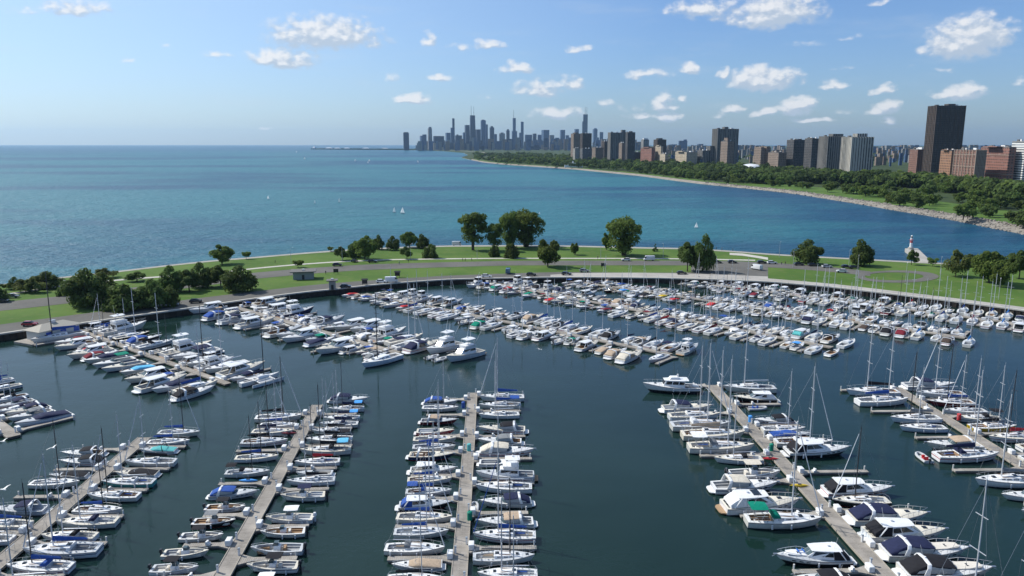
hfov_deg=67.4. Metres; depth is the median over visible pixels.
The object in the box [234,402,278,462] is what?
sailboat
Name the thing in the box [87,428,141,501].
sailboat
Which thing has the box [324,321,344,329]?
hardtop cruiser
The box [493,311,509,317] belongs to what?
cabin cruiser
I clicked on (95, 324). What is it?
hardtop cruiser
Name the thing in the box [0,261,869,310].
park road
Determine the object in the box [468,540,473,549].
dock box
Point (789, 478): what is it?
dock box
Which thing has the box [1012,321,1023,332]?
hardtop cruiser
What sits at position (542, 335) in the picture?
hardtop cruiser
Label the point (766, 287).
console boat
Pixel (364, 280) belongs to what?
notice board
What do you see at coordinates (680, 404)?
cabin cruiser
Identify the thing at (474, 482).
dock box
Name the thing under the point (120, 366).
runabout
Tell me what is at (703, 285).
cabin cruiser
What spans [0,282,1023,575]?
harbour water
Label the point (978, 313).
sailboat
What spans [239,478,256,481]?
kayak
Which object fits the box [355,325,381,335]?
cabin cruiser
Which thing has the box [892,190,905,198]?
tree
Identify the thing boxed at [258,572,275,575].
console boat
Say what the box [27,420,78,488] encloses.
sailboat
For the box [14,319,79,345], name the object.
boathouse
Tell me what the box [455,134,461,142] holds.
skyscraper
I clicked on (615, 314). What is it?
sailboat
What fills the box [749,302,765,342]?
sailboat
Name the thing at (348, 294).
runabout
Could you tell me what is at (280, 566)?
console boat
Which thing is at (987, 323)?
sailboat
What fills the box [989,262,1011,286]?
tree
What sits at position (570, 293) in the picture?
cabin cruiser
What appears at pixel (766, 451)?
dock box
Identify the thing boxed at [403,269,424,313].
sailboat
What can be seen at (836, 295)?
hardtop cruiser
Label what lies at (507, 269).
parked van
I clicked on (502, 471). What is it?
cabin window
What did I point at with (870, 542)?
dock box
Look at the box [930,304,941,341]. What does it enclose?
sailboat
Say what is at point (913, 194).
tree
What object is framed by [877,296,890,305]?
hardtop cruiser
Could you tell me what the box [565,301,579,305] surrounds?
runabout
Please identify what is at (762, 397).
hardtop cruiser
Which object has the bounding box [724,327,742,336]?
cabin cruiser
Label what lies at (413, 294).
flybridge yacht
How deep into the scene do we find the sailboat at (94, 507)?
126.00 m
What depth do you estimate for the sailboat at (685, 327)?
251.75 m
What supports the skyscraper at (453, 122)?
on the mainland
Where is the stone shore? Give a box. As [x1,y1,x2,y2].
[471,159,1023,233]
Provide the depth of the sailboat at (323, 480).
136.79 m
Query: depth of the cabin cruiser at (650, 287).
318.13 m
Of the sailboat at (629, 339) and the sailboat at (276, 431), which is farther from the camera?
the sailboat at (629, 339)
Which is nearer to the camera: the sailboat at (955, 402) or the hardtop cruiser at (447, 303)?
the sailboat at (955, 402)
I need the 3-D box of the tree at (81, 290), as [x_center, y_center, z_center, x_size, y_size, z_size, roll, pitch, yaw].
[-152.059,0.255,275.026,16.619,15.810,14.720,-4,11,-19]
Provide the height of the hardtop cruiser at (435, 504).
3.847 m
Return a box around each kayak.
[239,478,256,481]
[763,457,778,459]
[790,483,808,486]
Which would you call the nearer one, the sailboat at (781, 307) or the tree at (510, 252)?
the sailboat at (781, 307)
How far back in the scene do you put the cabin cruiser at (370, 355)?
216.26 m
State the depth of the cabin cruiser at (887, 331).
243.94 m
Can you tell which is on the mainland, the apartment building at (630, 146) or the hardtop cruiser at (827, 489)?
the apartment building at (630, 146)
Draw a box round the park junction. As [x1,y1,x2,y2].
[691,265,767,275]
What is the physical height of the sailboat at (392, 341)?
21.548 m
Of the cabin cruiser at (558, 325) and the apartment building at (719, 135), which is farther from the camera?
the apartment building at (719, 135)
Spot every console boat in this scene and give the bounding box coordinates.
[147,555,198,575]
[159,545,208,560]
[176,524,223,542]
[189,510,235,528]
[202,497,245,512]
[246,551,301,574]
[250,540,306,555]
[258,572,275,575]
[260,525,308,538]
[266,505,316,523]
[280,483,328,502]
[458,315,474,324]
[491,308,506,316]
[504,325,520,334]
[551,337,567,344]
[608,281,618,285]
[724,459,780,479]
[761,285,770,290]
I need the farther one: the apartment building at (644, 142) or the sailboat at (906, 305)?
the apartment building at (644, 142)
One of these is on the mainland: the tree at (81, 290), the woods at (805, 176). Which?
the woods at (805, 176)
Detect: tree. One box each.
[0,288,10,302]
[5,277,20,289]
[11,279,32,291]
[23,277,45,292]
[29,271,65,288]
[54,288,64,296]
[59,267,109,308]
[95,268,118,275]
[96,271,118,299]
[100,283,147,313]
[123,271,145,280]
[134,278,170,308]
[156,265,185,291]
[161,284,181,307]
[178,269,202,291]
[190,262,212,287]
[208,244,234,263]
[209,265,227,286]
[219,265,258,292]
[241,251,250,258]
[292,260,303,265]
[334,246,347,258]
[346,241,360,257]
[352,235,377,258]
[374,234,384,249]
[385,236,399,249]
[399,231,417,247]
[399,246,412,256]
[416,234,429,247]
[421,244,438,258]
[457,212,486,249]
[484,223,503,245]
[488,245,499,256]
[499,209,518,244]
[504,243,519,258]
[513,209,545,246]
[537,239,560,266]
[570,243,578,254]
[601,233,612,249]
[606,215,642,255]
[659,170,667,175]
[677,241,698,270]
[685,171,693,178]
[693,233,716,270]
[711,174,719,180]
[730,176,737,182]
[739,177,747,183]
[769,180,778,186]
[774,177,784,185]
[785,180,793,186]
[790,239,824,263]
[798,182,806,187]
[806,182,813,188]
[822,183,833,191]
[831,181,841,189]
[841,183,852,193]
[848,187,858,193]
[849,239,874,266]
[857,185,872,196]
[866,180,876,186]
[870,186,887,196]
[877,184,889,196]
[884,180,896,188]
[884,192,895,202]
[890,186,902,191]
[890,192,910,204]
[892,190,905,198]
[901,188,913,192]
[906,192,921,202]
[906,250,919,264]
[911,197,930,207]
[912,187,927,197]
[920,184,937,193]
[924,194,938,205]
[927,194,942,203]
[927,257,938,265]
[936,183,941,191]
[939,182,953,192]
[941,249,970,276]
[953,202,978,219]
[955,192,969,202]
[964,190,986,201]
[965,200,978,207]
[968,253,975,267]
[970,189,987,199]
[971,250,1007,282]
[975,198,999,214]
[979,206,998,216]
[984,198,1001,206]
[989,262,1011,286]
[994,194,1010,208]
[1003,210,1023,222]
[1006,191,1023,206]
[1008,250,1023,278]
[1011,199,1023,209]
[1014,213,1023,227]
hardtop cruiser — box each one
[54,336,97,349]
[67,343,115,358]
[82,321,109,329]
[125,366,171,383]
[131,371,186,393]
[178,355,207,363]
[189,300,228,313]
[215,358,264,378]
[224,307,240,312]
[233,314,274,329]
[250,295,286,307]
[263,301,299,313]
[281,326,322,342]
[315,336,360,354]
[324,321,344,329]
[333,317,364,331]
[338,343,364,354]
[350,318,386,333]
[393,290,411,298]
[394,495,453,511]
[406,456,457,475]
[426,295,448,303]
[440,297,462,306]
[454,313,474,321]
[489,284,506,290]
[531,329,556,341]
[570,280,583,286]
[574,338,598,351]
[576,289,596,296]
[687,280,699,287]
[715,480,802,515]
[732,391,780,402]
[733,281,743,286]
[749,283,760,288]
[768,284,779,291]
[772,539,856,567]
[779,286,788,292]
[780,433,851,458]
[791,327,809,338]
[793,287,805,294]
[801,313,816,323]
[817,471,894,498]
[830,291,843,299]
[857,510,949,542]
[858,302,871,311]
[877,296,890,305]
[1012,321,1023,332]
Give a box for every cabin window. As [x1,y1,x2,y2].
[154,378,167,382]
[236,365,246,369]
[413,501,424,504]
[501,470,517,473]
[666,382,684,384]
[748,498,766,504]
[807,445,821,449]
[813,552,833,557]
[847,485,864,489]
[893,527,913,533]
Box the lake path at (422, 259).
[14,258,754,293]
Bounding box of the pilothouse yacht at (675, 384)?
[643,374,702,393]
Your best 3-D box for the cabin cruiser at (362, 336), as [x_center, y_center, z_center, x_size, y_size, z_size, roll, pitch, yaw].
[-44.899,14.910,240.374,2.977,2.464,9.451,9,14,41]
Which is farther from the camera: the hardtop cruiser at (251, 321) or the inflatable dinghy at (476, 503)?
the hardtop cruiser at (251, 321)
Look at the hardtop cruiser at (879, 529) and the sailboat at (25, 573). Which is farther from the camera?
the hardtop cruiser at (879, 529)
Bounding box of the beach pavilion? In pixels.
[564,161,582,167]
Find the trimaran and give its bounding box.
[237,318,284,388]
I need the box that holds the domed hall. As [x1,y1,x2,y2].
[744,164,759,167]
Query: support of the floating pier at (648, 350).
on the harbour water at (622, 474)
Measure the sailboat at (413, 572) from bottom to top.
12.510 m
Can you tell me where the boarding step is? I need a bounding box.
[848,565,854,571]
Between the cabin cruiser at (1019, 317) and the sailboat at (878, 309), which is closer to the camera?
the cabin cruiser at (1019, 317)
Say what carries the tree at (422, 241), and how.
on the park ground at (268, 283)
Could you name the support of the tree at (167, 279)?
on the park ground at (268, 283)
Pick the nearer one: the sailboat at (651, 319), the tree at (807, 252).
the sailboat at (651, 319)
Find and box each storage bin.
[467,443,470,450]
[467,511,471,520]
[769,443,773,450]
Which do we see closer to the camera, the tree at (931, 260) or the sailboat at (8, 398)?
the sailboat at (8, 398)
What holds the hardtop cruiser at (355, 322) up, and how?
on the harbour water at (622, 474)
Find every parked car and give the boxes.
[9,293,19,297]
[21,320,38,326]
[189,298,202,302]
[340,284,351,287]
[376,279,386,282]
[579,268,588,271]
[836,269,846,272]
[848,265,859,268]
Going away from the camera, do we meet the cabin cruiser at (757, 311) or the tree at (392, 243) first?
the cabin cruiser at (757, 311)
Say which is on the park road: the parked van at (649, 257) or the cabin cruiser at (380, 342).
the parked van at (649, 257)
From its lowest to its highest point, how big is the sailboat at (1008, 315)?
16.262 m
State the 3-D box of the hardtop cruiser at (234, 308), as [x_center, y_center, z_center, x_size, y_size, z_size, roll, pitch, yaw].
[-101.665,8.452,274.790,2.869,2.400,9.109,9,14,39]
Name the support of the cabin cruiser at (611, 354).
on the harbour water at (622, 474)
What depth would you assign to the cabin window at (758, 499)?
126.17 m
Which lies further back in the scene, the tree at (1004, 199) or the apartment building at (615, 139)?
the apartment building at (615, 139)
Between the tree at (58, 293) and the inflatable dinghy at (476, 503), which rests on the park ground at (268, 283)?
the tree at (58, 293)
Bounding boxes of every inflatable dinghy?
[423,354,438,359]
[431,356,446,361]
[471,501,478,509]
[746,405,766,410]
[915,451,934,463]
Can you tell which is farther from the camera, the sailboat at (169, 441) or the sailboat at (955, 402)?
the sailboat at (955, 402)
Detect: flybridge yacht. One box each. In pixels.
[97,307,146,336]
[158,325,211,357]
[193,350,233,369]
[276,295,313,317]
[367,315,405,341]
[402,288,416,300]
[411,287,432,302]
[426,315,462,353]
[446,322,485,361]
[466,272,482,287]
[476,443,537,481]
[508,275,526,285]
[519,276,536,286]
[539,280,557,291]
[622,292,640,307]
[675,338,697,355]
[848,306,861,320]
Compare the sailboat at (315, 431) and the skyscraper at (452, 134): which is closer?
the sailboat at (315, 431)
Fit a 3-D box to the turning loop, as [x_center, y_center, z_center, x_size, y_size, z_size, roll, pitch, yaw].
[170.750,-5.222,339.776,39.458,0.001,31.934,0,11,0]
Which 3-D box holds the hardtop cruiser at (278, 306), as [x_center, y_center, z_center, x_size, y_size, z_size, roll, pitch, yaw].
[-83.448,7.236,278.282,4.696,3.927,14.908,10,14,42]
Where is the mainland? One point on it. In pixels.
(947, 197)
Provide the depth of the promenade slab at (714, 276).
341.51 m
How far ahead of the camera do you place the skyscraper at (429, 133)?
7258.71 m
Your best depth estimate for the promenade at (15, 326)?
300.75 m
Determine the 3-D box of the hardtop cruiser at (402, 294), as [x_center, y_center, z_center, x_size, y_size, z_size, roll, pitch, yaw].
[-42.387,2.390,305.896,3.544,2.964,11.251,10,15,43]
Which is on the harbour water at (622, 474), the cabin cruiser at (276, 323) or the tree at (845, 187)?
the cabin cruiser at (276, 323)
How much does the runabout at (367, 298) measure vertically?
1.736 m
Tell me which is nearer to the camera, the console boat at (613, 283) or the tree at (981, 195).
the console boat at (613, 283)
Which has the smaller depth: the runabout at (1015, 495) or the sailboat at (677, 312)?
the runabout at (1015, 495)
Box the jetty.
[905,248,927,262]
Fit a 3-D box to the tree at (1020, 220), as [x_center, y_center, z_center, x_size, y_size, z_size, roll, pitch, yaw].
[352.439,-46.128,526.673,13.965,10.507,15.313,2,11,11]
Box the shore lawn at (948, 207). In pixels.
[474,159,1015,223]
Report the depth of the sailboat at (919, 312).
270.47 m
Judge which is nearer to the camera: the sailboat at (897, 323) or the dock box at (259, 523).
the dock box at (259, 523)
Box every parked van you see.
[385,276,397,282]
[452,241,461,245]
[505,267,510,273]
[643,255,654,260]
[751,264,762,269]
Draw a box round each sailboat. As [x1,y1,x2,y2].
[0,361,28,403]
[0,362,29,414]
[0,374,14,384]
[0,380,22,391]
[0,478,33,530]
[0,498,56,575]
[0,531,16,545]
[5,478,75,574]
[22,454,103,559]
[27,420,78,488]
[31,271,85,341]
[41,462,98,541]
[55,441,120,529]
[71,444,121,514]
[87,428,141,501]
[90,296,109,330]
[97,302,109,332]
[102,414,156,487]
[111,298,134,337]
[112,290,148,341]
[124,396,177,467]
[135,296,172,350]
[146,385,189,445]
[157,315,172,354]
[157,381,199,437]
[172,327,217,393]
[187,305,228,367]
[204,302,249,373]
[224,414,269,477]
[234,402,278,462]
[240,378,287,446]
[251,376,292,436]
[254,356,301,422]
[260,376,295,427]
[287,420,335,486]
[295,406,339,466]
[300,385,350,455]
[306,382,352,444]
[312,381,350,434]
[320,373,358,427]
[322,370,359,420]
[328,361,363,411]
[362,293,403,367]
[383,267,406,307]
[384,277,422,346]
[384,471,444,555]
[387,506,444,575]
[391,284,428,350]
[393,464,448,539]
[395,441,452,523]
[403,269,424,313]
[405,433,451,496]
[407,428,451,484]
[412,391,454,451]
[413,274,436,315]
[413,385,455,443]
[422,362,458,411]
[427,285,450,318]
[436,282,459,320]
[466,273,485,311]
[473,454,535,543]
[473,477,534,565]
[475,416,531,493]
[477,497,537,575]
[479,283,502,330]
[479,338,523,401]
[479,355,520,409]
[479,363,519,418]
[485,515,532,575]
[501,300,518,331]
[506,301,530,338]
[507,277,528,319]
[533,278,554,324]
[540,278,560,326]
[558,292,578,331]
[561,279,574,294]
[571,294,592,334]
[576,267,587,287]
[586,264,597,288]
[588,286,609,336]
[601,258,611,283]
[608,291,627,317]
[621,265,631,287]
[621,303,636,342]
[623,273,632,294]
[635,270,647,289]
[643,277,663,322]
[643,311,663,348]
[645,286,659,311]
[649,314,669,362]
[655,288,672,325]
[660,298,680,352]
[662,273,675,300]
[666,280,686,328]
[667,346,719,420]
[669,343,730,431]
[670,282,684,315]
[677,284,697,331]
[680,350,744,441]
[681,294,690,303]
[686,355,753,453]
[688,287,702,318]
[692,288,711,333]
[698,290,709,320]
[703,278,714,299]
[703,289,723,335]
[706,295,718,321]
[712,266,727,309]
[714,398,763,464]
[718,288,734,323]
[722,280,741,326]
[723,275,732,301]
[724,279,738,311]
[724,319,776,393]
[726,260,733,286]
[729,288,749,340]
[737,282,749,311]
[738,261,750,296]
[742,279,749,304]
[743,417,821,529]
[744,295,754,329]
[748,283,768,331]
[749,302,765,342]
[757,294,776,346]
[760,372,804,433]
[765,287,776,317]
[765,287,783,334]
[773,364,832,448]
[776,282,785,309]
[780,301,793,335]
[780,306,794,348]
[783,283,793,310]
[792,292,803,320]
[793,268,807,312]
[804,294,822,341]
[804,308,822,354]
[806,266,818,304]
[812,286,826,325]
[819,268,831,306]
[820,270,830,297]
[823,272,836,316]
[829,281,842,328]
[832,423,891,507]
[836,292,846,318]
[836,296,854,349]
[839,286,853,330]
[846,323,900,396]
[847,269,857,301]
[848,271,859,309]
[854,329,908,406]
[858,276,865,302]
[864,280,877,322]
[869,279,876,303]
[874,277,883,312]
[879,294,890,324]
[890,353,942,423]
[892,292,902,326]
[893,274,902,306]
[895,277,908,316]
[899,367,947,432]
[902,296,911,327]
[904,268,915,308]
[910,288,924,340]
[914,287,924,316]
[916,331,966,398]
[919,281,928,310]
[927,289,936,318]
[928,298,937,331]
[929,272,941,311]
[929,343,975,407]
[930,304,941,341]
[931,370,999,462]
[935,277,948,321]
[938,478,1002,575]
[941,297,951,333]
[944,355,987,414]
[945,282,954,313]
[950,278,962,324]
[951,296,962,335]
[956,356,1004,422]
[957,275,968,315]
[962,299,975,347]
[966,281,977,325]
[967,365,1016,431]
[971,275,983,316]
[975,394,1023,488]
[980,284,993,329]
[985,272,997,318]
[989,371,1023,442]
[996,282,1008,329]
[1001,276,1012,320]
[1015,440,1023,452]
[1017,452,1023,461]
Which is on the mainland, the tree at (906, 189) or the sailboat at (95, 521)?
the tree at (906, 189)
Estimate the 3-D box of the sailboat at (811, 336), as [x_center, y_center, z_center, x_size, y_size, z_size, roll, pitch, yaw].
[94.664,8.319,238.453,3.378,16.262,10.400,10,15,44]
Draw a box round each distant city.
[416,137,975,162]
[422,137,1000,166]
[442,138,639,150]
[445,139,1011,165]
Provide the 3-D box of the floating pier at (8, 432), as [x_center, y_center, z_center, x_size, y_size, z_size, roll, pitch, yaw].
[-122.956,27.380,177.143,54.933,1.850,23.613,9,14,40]
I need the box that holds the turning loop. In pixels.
[857,270,938,282]
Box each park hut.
[290,268,316,279]
[326,278,337,289]
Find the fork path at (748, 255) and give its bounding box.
[730,253,767,259]
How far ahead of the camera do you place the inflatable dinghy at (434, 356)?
217.36 m
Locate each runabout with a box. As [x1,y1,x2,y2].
[15,410,74,427]
[49,470,90,479]
[54,336,93,344]
[84,352,126,363]
[92,351,137,368]
[101,360,148,371]
[115,468,162,477]
[120,364,155,374]
[135,340,156,345]
[139,442,180,454]
[148,347,170,352]
[151,378,197,392]
[260,324,289,331]
[276,329,297,338]
[296,469,335,476]
[303,337,333,347]
[342,293,359,296]
[351,293,365,298]
[355,345,374,354]
[360,297,377,300]
[361,347,382,356]
[380,289,394,295]
[392,558,445,572]
[396,305,411,309]
[413,427,454,435]
[453,303,469,308]
[470,308,483,313]
[476,459,514,467]
[482,308,496,313]
[507,290,520,294]
[523,293,537,297]
[537,293,550,298]
[543,298,556,302]
[550,334,565,339]
[562,279,573,284]
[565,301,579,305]
[576,301,590,306]
[579,304,593,308]
[592,295,605,299]
[594,346,611,354]
[597,308,612,312]
[604,288,616,292]
[617,289,627,292]
[625,312,639,318]
[637,310,652,318]
[638,292,650,297]
[656,295,667,298]
[667,298,679,302]
[705,302,716,307]
[733,288,742,293]
[742,309,752,314]
[749,292,758,296]
[758,293,768,298]
[765,429,809,437]
[786,313,795,319]
[789,341,803,350]
[798,297,808,302]
[801,308,812,313]
[823,348,839,356]
[858,324,869,330]
[868,325,879,332]
[1001,490,1023,501]
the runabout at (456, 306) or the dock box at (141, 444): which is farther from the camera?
the runabout at (456, 306)
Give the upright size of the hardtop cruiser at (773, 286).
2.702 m
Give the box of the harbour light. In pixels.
[908,235,913,249]
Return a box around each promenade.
[0,268,754,332]
[63,246,949,277]
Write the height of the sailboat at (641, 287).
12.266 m
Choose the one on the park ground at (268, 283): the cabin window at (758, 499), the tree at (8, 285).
the tree at (8, 285)
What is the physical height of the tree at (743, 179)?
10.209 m
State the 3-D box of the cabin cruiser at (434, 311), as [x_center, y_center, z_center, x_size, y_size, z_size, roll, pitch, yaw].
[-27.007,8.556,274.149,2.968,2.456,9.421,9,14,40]
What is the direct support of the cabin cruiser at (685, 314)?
on the harbour water at (622, 474)
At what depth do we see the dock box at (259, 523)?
120.72 m
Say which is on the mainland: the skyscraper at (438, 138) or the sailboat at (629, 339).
the skyscraper at (438, 138)
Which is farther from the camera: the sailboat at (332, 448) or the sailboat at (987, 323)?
the sailboat at (987, 323)
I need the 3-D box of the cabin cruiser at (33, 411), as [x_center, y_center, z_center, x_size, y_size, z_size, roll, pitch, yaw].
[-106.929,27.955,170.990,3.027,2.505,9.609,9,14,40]
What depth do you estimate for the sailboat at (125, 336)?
238.92 m
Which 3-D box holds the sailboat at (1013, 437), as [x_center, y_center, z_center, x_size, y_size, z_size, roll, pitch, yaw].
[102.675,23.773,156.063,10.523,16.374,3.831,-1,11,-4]
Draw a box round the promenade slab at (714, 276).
[550,273,767,280]
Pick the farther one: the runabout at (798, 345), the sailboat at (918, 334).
the sailboat at (918, 334)
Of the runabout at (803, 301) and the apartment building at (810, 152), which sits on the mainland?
the apartment building at (810, 152)
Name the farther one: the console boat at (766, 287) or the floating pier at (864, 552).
the console boat at (766, 287)
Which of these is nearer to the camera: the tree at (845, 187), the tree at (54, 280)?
the tree at (54, 280)
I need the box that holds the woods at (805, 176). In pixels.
[472,147,1023,195]
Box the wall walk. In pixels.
[768,278,1023,308]
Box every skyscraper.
[403,132,408,149]
[420,134,426,144]
[428,127,431,149]
[433,136,443,149]
[445,133,450,142]
[451,128,454,141]
[452,118,454,127]
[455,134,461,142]
[465,125,469,142]
[470,115,475,136]
[475,129,480,148]
[481,120,485,148]
[485,124,487,148]
[490,126,493,138]
[499,132,504,148]
[506,129,509,138]
[512,131,516,138]
[513,118,515,130]
[521,122,523,148]
[525,135,531,140]
[541,130,548,148]
[549,135,553,148]
[560,130,564,142]
[582,114,587,132]
[592,128,597,142]
[678,139,686,149]
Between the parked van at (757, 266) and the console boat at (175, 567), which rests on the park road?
the parked van at (757, 266)
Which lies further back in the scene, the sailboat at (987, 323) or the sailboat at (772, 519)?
the sailboat at (987, 323)
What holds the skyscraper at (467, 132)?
on the mainland
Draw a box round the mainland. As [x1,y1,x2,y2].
[415,146,1018,211]
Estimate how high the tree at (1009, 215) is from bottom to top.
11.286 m
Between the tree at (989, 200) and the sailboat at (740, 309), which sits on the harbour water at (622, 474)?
the sailboat at (740, 309)
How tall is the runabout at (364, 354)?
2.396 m
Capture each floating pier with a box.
[0,389,74,439]
[0,437,186,575]
[34,329,271,393]
[163,404,356,575]
[215,305,406,358]
[346,291,678,365]
[387,391,536,575]
[466,281,833,352]
[564,281,970,342]
[677,282,1014,330]
[678,382,948,575]
[840,386,1023,504]
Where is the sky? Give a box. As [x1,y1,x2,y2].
[0,0,1023,144]
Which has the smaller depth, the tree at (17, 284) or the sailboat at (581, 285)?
the tree at (17, 284)
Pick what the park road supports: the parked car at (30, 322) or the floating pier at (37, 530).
the parked car at (30, 322)
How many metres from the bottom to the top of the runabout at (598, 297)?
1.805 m
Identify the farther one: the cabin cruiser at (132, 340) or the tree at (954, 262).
the tree at (954, 262)
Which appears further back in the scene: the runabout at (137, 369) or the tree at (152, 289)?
the tree at (152, 289)
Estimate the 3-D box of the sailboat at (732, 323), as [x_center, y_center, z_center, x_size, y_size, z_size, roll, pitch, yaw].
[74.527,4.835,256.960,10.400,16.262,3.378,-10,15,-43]
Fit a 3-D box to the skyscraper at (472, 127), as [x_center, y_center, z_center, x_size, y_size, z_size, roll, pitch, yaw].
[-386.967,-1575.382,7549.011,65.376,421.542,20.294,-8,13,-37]
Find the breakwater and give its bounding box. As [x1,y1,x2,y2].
[311,148,415,149]
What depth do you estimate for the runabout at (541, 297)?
302.63 m
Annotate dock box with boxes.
[18,524,28,533]
[26,537,36,546]
[58,510,67,518]
[61,490,69,497]
[89,483,97,490]
[94,463,101,469]
[113,463,120,469]
[120,443,125,449]
[139,441,145,447]
[224,536,232,545]
[243,507,249,515]
[255,519,262,527]
[261,476,267,483]
[276,483,281,490]
[281,444,286,450]
[287,463,292,469]
[447,549,452,558]
[450,518,455,526]
[453,492,458,499]
[456,469,460,476]
[458,446,462,452]
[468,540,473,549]
[470,506,475,514]
[472,477,476,484]
[473,453,477,459]
[754,420,759,425]
[763,449,769,454]
[767,434,772,439]
[786,475,793,481]
[797,466,804,472]
[815,507,823,515]
[833,504,841,511]
[865,562,874,572]
[866,538,875,547]
[974,428,981,433]
[1007,448,1015,454]
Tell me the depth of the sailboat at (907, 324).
254.31 m
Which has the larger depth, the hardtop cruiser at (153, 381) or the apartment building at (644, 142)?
the apartment building at (644, 142)
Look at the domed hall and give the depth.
1525.71 m
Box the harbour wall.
[0,276,1023,340]
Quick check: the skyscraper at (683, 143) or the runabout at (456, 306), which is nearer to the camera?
the runabout at (456, 306)
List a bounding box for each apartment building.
[571,132,579,156]
[573,147,579,158]
[580,133,591,147]
[580,148,591,159]
[592,147,603,159]
[602,140,607,157]
[607,130,625,160]
[619,142,624,160]
[625,131,634,160]
[635,151,640,159]
[640,147,654,162]
[641,138,648,147]
[653,138,665,153]
[655,145,662,160]
[660,153,668,161]
[675,151,697,163]
[697,146,714,162]
[712,127,738,163]
[720,138,733,163]
[753,146,769,164]
[768,151,786,166]
[786,139,804,166]
[803,137,818,168]
[817,134,844,169]
[839,134,873,171]
[908,147,923,172]
[922,104,966,172]
[939,149,953,175]
[952,148,986,177]
[981,145,1016,179]
[1012,139,1023,181]
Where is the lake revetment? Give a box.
[59,245,912,277]
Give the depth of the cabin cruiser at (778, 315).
268.30 m
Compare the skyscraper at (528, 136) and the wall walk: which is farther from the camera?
the skyscraper at (528, 136)
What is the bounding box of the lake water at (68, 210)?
[0,145,1023,283]
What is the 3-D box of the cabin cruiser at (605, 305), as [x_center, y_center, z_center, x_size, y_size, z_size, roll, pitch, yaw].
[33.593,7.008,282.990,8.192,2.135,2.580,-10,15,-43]
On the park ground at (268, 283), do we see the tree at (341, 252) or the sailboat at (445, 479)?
the tree at (341, 252)
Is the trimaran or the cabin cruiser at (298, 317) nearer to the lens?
the trimaran
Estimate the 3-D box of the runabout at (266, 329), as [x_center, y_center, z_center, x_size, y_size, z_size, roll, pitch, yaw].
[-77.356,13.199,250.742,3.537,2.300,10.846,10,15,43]
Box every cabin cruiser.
[0,396,36,408]
[0,499,52,515]
[5,401,51,415]
[7,405,55,421]
[58,453,108,466]
[60,445,108,457]
[76,340,107,350]
[80,348,118,361]
[124,332,161,346]
[160,370,185,376]
[168,383,214,401]
[171,343,224,360]
[201,308,237,321]
[205,481,258,500]
[215,311,255,325]
[229,370,258,381]
[242,301,258,305]
[257,303,271,309]
[262,322,302,338]
[263,321,284,327]
[271,309,285,316]
[290,314,313,320]
[296,315,315,323]
[305,333,330,340]
[309,313,344,327]
[327,388,368,403]
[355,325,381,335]
[355,332,377,340]
[364,352,387,360]
[373,297,390,304]
[377,336,392,344]
[402,337,438,354]
[405,447,455,460]
[418,414,458,424]
[421,394,458,405]
[427,308,445,314]
[455,304,471,310]
[469,318,491,329]
[470,316,489,323]
[475,433,524,445]
[475,438,535,456]
[475,511,537,528]
[476,281,495,288]
[476,417,528,434]
[477,490,535,507]
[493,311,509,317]
[499,285,518,293]
[516,328,538,340]
[521,312,542,322]
[531,283,543,289]
[549,320,569,329]
[551,296,568,302]
[552,285,571,292]
[563,336,579,344]
[564,291,577,295]
[564,297,578,302]
[596,303,611,309]
[600,328,620,340]
[603,346,626,359]
[611,297,625,304]
[612,306,625,312]
[614,348,641,364]
[627,289,643,297]
[629,303,644,307]
[630,334,650,346]
[642,286,654,290]
[658,287,670,292]
[658,397,713,413]
[660,307,676,314]
[667,289,678,294]
[678,311,692,317]
[697,282,708,288]
[706,469,780,494]
[712,286,721,290]
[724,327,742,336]
[751,308,765,315]
[753,410,796,424]
[755,301,767,307]
[763,302,775,307]
[770,291,779,297]
[772,311,784,318]
[775,292,789,300]
[791,567,849,575]
[808,291,818,296]
[812,310,822,314]
[820,332,839,343]
[833,299,847,308]
[842,495,931,527]
[874,529,971,562]
[879,324,894,336]
[880,305,894,315]
[891,545,996,575]
[894,326,908,337]
[898,374,956,390]
[916,321,927,329]
[923,432,986,449]
[941,335,954,345]
[1015,315,1023,321]
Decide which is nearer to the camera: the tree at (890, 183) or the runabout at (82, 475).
the runabout at (82, 475)
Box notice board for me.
[361,278,367,284]
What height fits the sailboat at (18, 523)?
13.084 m
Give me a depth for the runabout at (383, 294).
308.14 m
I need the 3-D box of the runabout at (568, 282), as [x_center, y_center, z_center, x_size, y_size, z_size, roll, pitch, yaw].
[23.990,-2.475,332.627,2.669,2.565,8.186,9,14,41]
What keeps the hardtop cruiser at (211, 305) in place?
on the harbour water at (622, 474)
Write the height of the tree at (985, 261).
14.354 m
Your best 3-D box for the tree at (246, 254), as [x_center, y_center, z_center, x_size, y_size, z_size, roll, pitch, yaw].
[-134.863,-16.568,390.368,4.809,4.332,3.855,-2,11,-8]
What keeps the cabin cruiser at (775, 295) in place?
on the harbour water at (622, 474)
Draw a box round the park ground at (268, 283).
[0,246,1023,323]
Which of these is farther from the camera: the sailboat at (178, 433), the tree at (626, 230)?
the tree at (626, 230)
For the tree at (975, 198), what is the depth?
719.17 m
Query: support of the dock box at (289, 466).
on the floating pier at (231, 561)
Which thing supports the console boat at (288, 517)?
on the harbour water at (622, 474)
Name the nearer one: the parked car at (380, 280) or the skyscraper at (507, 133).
the parked car at (380, 280)
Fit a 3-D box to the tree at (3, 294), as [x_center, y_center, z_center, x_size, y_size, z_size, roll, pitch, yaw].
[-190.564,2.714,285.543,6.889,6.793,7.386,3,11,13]
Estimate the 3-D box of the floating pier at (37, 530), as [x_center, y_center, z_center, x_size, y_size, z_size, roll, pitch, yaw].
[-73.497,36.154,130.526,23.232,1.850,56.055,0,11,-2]

